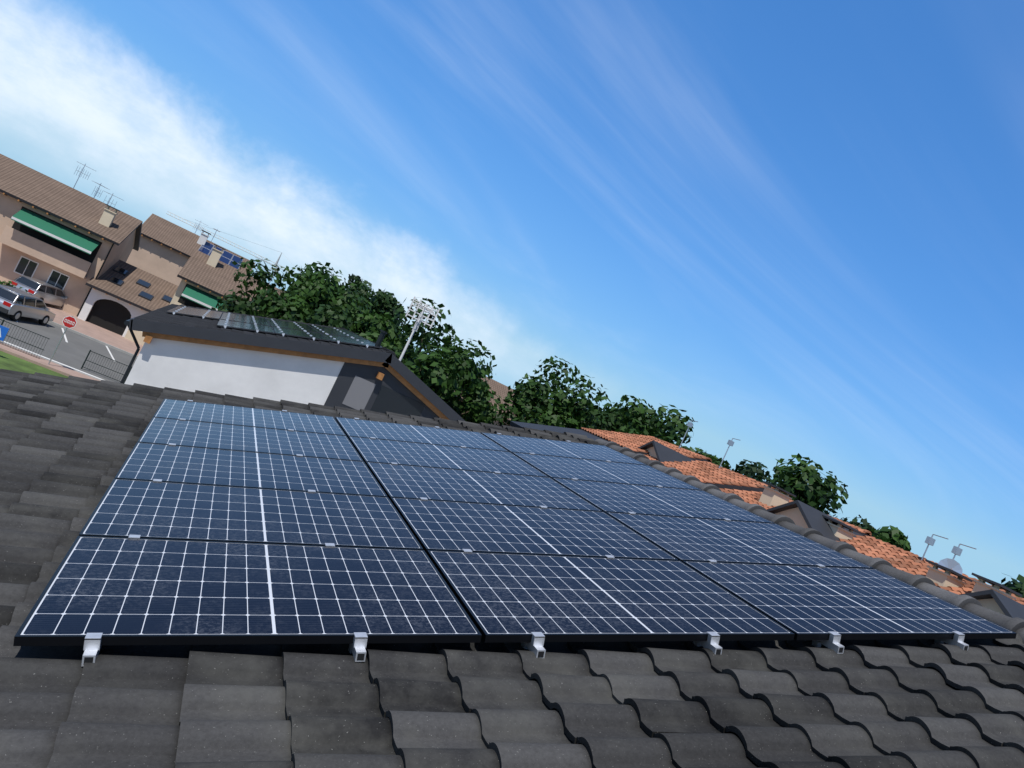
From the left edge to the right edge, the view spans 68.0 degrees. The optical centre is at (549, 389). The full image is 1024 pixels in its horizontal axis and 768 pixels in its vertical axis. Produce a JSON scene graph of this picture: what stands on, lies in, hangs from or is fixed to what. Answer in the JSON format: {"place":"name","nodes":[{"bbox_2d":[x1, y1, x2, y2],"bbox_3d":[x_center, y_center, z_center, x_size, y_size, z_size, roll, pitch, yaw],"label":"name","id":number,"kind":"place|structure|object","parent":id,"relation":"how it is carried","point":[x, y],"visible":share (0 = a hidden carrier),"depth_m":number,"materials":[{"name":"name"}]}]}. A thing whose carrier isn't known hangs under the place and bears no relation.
{"place":"outdoors","nodes":[
{"label":"outdoors","id":0,"kind":"place"},
{"bbox_2d":[0,351,67,377],"bbox_3d":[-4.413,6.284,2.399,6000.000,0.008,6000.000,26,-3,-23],"label":"ground","id":1,"kind":"structure","parent":0,"point":[10,362],"depth_m":33.36,"materials":[{"name":"green plant"}]},
{"bbox_2d":[0,325,9,340],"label":"blue sign","id":2,"kind":"object","parent":1,"relation":"on","point":[4,330],"visible":1,"depth_m":32.55,"materials":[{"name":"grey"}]},
{"bbox_2d":[0,280,31,294],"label":"street shrub","id":3,"kind":"object","parent":1,"relation":"on","point":[5,283],"visible":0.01,"depth_m":45.63,"materials":[{"name":"green plant"}]},
{"bbox_2d":[0,319,48,358],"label":"railing","id":4,"kind":"object","parent":1,"relation":"on","point":[3,320],"visible":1,"depth_m":35.07,"materials":[{"name":"grey metal"}]},
{"bbox_2d":[10,275,67,307],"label":"silver car","id":5,"kind":"object","parent":1,"relation":"on","point":[46,292],"visible":0.69,"depth_m":51.29,"materials":[{"name":"grey paint"}]},
{"bbox_2d":[48,316,76,363],"bbox_3d":[-22.706,-2.237,35.195,0.554,2.600,0.082,26,-3,-23],"label":"stop sign","id":6,"kind":"object","parent":1,"relation":"on","point":[69,322],"visible":0.98,"depth_m":35.19,"materials":[{"name":"red metal"}]},
{"bbox_2d":[0,154,142,316],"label":"peach house","id":7,"kind":"structure","parent":1,"relation":"on","point":[69,241],"depth_m":53.27,"materials":[{"name":"paint"}]},
{"bbox_2d":[78,260,177,344],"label":"house","id":8,"kind":"structure","parent":1,"relation":"on","point":[121,293],"depth_m":54.83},
{"bbox_2d":[126,213,254,285],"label":"house","id":9,"kind":"structure","parent":1,"relation":"on","point":[166,250],"depth_m":73.88,"materials":[{"name":"beige paint"}]},
{"bbox_2d":[170,244,285,310],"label":"cream house","id":10,"kind":"structure","parent":1,"relation":"on","point":[206,281],"depth_m":57.72,"materials":[{"name":"paint"}]},
{"bbox_2d":[166,211,299,281],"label":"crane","id":11,"kind":"object","parent":1,"relation":"on","point":[277,261],"visible":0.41,"depth_m":302.45,"materials":[{"name":"silver metal"}]},
{"bbox_2d":[120,296,464,420],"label":"white neighbour house","id":12,"kind":"structure","parent":1,"relation":"on","point":[189,358],"depth_m":24.16,"materials":[{"name":"white paint"}]},
{"bbox_2d":[134,304,386,352],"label":"neighbour roof tiles","id":13,"kind":"object","parent":12,"relation":"on","point":[161,315],"visible":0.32,"depth_m":24.74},
{"bbox_2d":[340,328,395,356],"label":"neighbour ridge caps","id":14,"kind":"object","parent":12,"relation":"on","point":[389,351],"visible":0.28,"depth_m":26.02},
{"bbox_2d":[305,269,377,313],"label":"tree","id":15,"kind":"object","parent":1,"relation":"on","point":[367,295],"visible":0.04,"depth_m":52.82,"materials":[{"name":"green plant"}]},
{"bbox_2d":[344,274,371,292],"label":"poplar tree","id":16,"kind":"object","parent":1,"relation":"on","point":[353,277],"visible":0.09,"depth_m":59.07,"materials":[{"name":"green plant"}]},
{"bbox_2d":[370,289,405,342],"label":"tree","id":17,"kind":"object","parent":1,"relation":"on","point":[388,301],"visible":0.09,"depth_m":55.21,"materials":[{"name":"green plant"}]},
{"bbox_2d":[356,297,505,424],"bbox_3d":[-7.228,0.696,39.445,9.408,10.804,9.245,23,-3,42],"label":"tree","id":18,"kind":"object","parent":1,"relation":"on","point":[448,368],"visible":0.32,"depth_m":38.66,"materials":[{"name":"green plant"}]},
{"bbox_2d":[440,367,492,422],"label":"tree","id":19,"kind":"object","parent":1,"relation":"on","point":[477,395],"visible":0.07,"depth_m":42.72,"materials":[{"name":"green plant"}]},
{"bbox_2d":[454,376,523,426],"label":"building","id":20,"kind":"structure","parent":1,"relation":"on","point":[500,389],"depth_m":64.36,"materials":[{"name":"pink paint"}]},
{"bbox_2d":[491,356,610,429],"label":"tree","id":21,"kind":"object","parent":1,"relation":"on","point":[532,404],"visible":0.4,"depth_m":44.20,"materials":[{"name":"green plant"}]},
{"bbox_2d":[614,395,675,443],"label":"tree","id":22,"kind":"object","parent":1,"relation":"on","point":[633,416],"visible":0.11,"depth_m":42.55,"materials":[{"name":"green plant"}]},
{"bbox_2d":[615,404,694,450],"bbox_3d":[4.165,5.854,39.162,6.103,11.150,6.377,26,-3,-23],"label":"tree","id":23,"kind":"object","parent":1,"relation":"on","point":[674,425],"visible":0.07,"depth_m":39.21,"materials":[{"name":"green plant"}]},
{"bbox_2d":[690,446,733,469],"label":"tree","id":24,"kind":"object","parent":1,"relation":"on","point":[715,460],"visible":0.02,"depth_m":45.98,"materials":[{"name":"green plant"}]},
{"bbox_2d":[723,459,771,482],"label":"tree","id":25,"kind":"object","parent":1,"relation":"on","point":[747,470],"depth_m":41.89,"materials":[{"name":"green plant"}]},
{"bbox_2d":[750,473,779,485],"bbox_3d":[10.084,9.339,39.514,5.238,9.914,5.355,24,-3,20],"label":"tree","id":26,"kind":"object","parent":1,"relation":"on","point":[760,478],"visible":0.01,"depth_m":39.60,"materials":[{"name":"green plant"}]},
{"bbox_2d":[510,420,1023,618],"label":"red row houses","id":27,"kind":"structure","parent":1,"relation":"on","point":[993,597],"depth_m":20.58,"materials":[{"name":"white"}]},
{"bbox_2d":[580,427,707,459],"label":"red roof tiles","id":28,"kind":"object","parent":27,"relation":"on","point":[633,442],"visible":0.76,"depth_m":30.83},
{"bbox_2d":[662,440,711,461],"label":"ridge tiles","id":29,"kind":"object","parent":27,"relation":"on","point":[691,451],"visible":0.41,"depth_m":30.16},
{"bbox_2d":[643,454,766,487],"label":"red roof tiles","id":30,"kind":"object","parent":27,"relation":"on","point":[705,471],"visible":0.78,"depth_m":26.49,"materials":[{"name":"tile"}]},
{"bbox_2d":[720,488,870,533],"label":"red roof tiles","id":31,"kind":"object","parent":27,"relation":"on","point":[751,497],"visible":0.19,"depth_m":24.10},
{"bbox_2d":[789,500,871,534],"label":"ridge tiles","id":32,"kind":"object","parent":27,"relation":"on","point":[867,531],"visible":0.19,"depth_m":21.84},
{"bbox_2d":[834,535,1023,604],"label":"red roof tiles","id":33,"kind":"object","parent":27,"relation":"on","point":[895,557],"visible":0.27,"depth_m":19.42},
{"bbox_2d":[881,541,1023,600],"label":"ridge tiles","id":34,"kind":"object","parent":27,"relation":"on","point":[1022,599],"visible":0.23,"depth_m":19.24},
{"bbox_2d":[544,657,1021,766],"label":"house walls","id":35,"kind":"structure","parent":1,"relation":"on","point":[743,744],"depth_m":3.58,"materials":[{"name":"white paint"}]},
{"bbox_2d":[0,369,1023,767],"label":"roof tiles","id":36,"kind":"object","parent":35,"relation":"on","point":[66,445],"visible":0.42,"depth_m":3.08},
{"bbox_2d":[13,399,1016,645],"bbox_3d":[-0.571,0.815,6.302,4.989,1.556,5.750,26,-3,-23],"label":"solar array","id":37,"kind":"object","parent":36,"relation":"on","point":[233,522],"visible":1,"depth_m":4.56,"materials":[{"name":"blue glass"}]},
{"bbox_2d":[81,400,968,665],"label":"panel clamps","id":38,"kind":"object","parent":36,"relation":"on","point":[93,646],"visible":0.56,"depth_m":3.73,"materials":[{"name":"metal"}]},
{"bbox_2d":[595,439,1023,643],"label":"ridge caps","id":39,"kind":"object","parent":35,"relation":"on","point":[965,602],"visible":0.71,"depth_m":6.45,"materials":[{"name":"tile"}]},
{"bbox_2d":[770,453,848,516],"bbox_3d":[10.390,8.552,33.302,6.739,11.081,7.646,26,-3,-23],"label":"tree","id":40,"kind":"object","parent":1,"relation":"on","point":[814,491],"visible":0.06,"depth_m":32.05,"materials":[{"name":"green plant"}]},
{"bbox_2d":[833,513,875,532],"bbox_3d":[12.379,10.218,36.461,5.652,9.996,6.004,25,-2,3],"label":"tree","id":41,"kind":"object","parent":1,"relation":"on","point":[865,525],"visible":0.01,"depth_m":37.68,"materials":[{"name":"green plant"}]},
{"bbox_2d":[871,525,910,550],"bbox_3d":[12.311,10.069,30.373,4.699,9.732,4.630,26,-3,-23],"label":"tree","id":42,"kind":"object","parent":1,"relation":"on","point":[895,536],"visible":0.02,"depth_m":30.52,"materials":[{"name":"green plant"}]},
{"bbox_2d":[978,573,1023,597],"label":"tree","id":43,"kind":"object","parent":1,"relation":"on","point":[1015,585],"depth_m":24.29,"materials":[{"name":"green plant"}]},
{"bbox_2d":[0,303,142,382],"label":"street","id":44,"kind":"structure","parent":0,"point":[81,339],"depth_m":42.31,"materials":[{"name":"grey asphalt"}]},
{"bbox_2d":[0,284,55,324],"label":"silver car","id":45,"kind":"object","parent":44,"relation":"on","point":[16,304],"visible":1,"depth_m":42.62,"materials":[{"name":"grey paint"}]},
{"bbox_2d":[81,350,131,383],"bbox_3d":[-19.760,0.216,39.827,8.630,1.050,0.060,26,-3,-23],"label":"railing","id":46,"kind":"object","parent":44,"relation":"on","point":[104,366],"visible":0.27,"depth_m":38.47,"materials":[{"name":"grey metal"}]},
{"bbox_2d":[249,275,332,324],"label":"tree","id":47,"kind":"object","parent":44,"relation":"on","point":[300,301],"visible":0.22,"depth_m":41.94,"materials":[{"name":"green plant"}]},
{"bbox_2d":[211,255,372,323],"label":"tree","id":48,"kind":"object","parent":44,"relation":"on","point":[241,305],"visible":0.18,"depth_m":45.85,"materials":[{"name":"green plant"}]},
{"bbox_2d":[289,303,353,332],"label":"tree","id":49,"kind":"object","parent":44,"relation":"on","point":[326,315],"visible":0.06,"depth_m":41.15,"materials":[{"name":"green plant"}]},
{"bbox_2d":[349,309,411,350],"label":"tree","id":50,"kind":"object","parent":44,"relation":"on","point":[373,322],"visible":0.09,"depth_m":43.79,"materials":[{"name":"green plant"}]},
{"bbox_2d":[584,407,625,431],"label":"tree","id":51,"kind":"object","parent":44,"relation":"on","point":[611,422],"visible":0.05,"depth_m":48.60,"materials":[{"name":"green plant"}]},
{"bbox_2d":[602,402,660,420],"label":"tree","id":52,"kind":"object","parent":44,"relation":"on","point":[610,405],"depth_m":51.27,"materials":[{"name":"green plant"}]},
{"bbox_2d":[0,0,1023,584],"label":"sky","id":53,"kind":"structure","parent":0,"point":[789,227],"materials":[{"name":"blue"}]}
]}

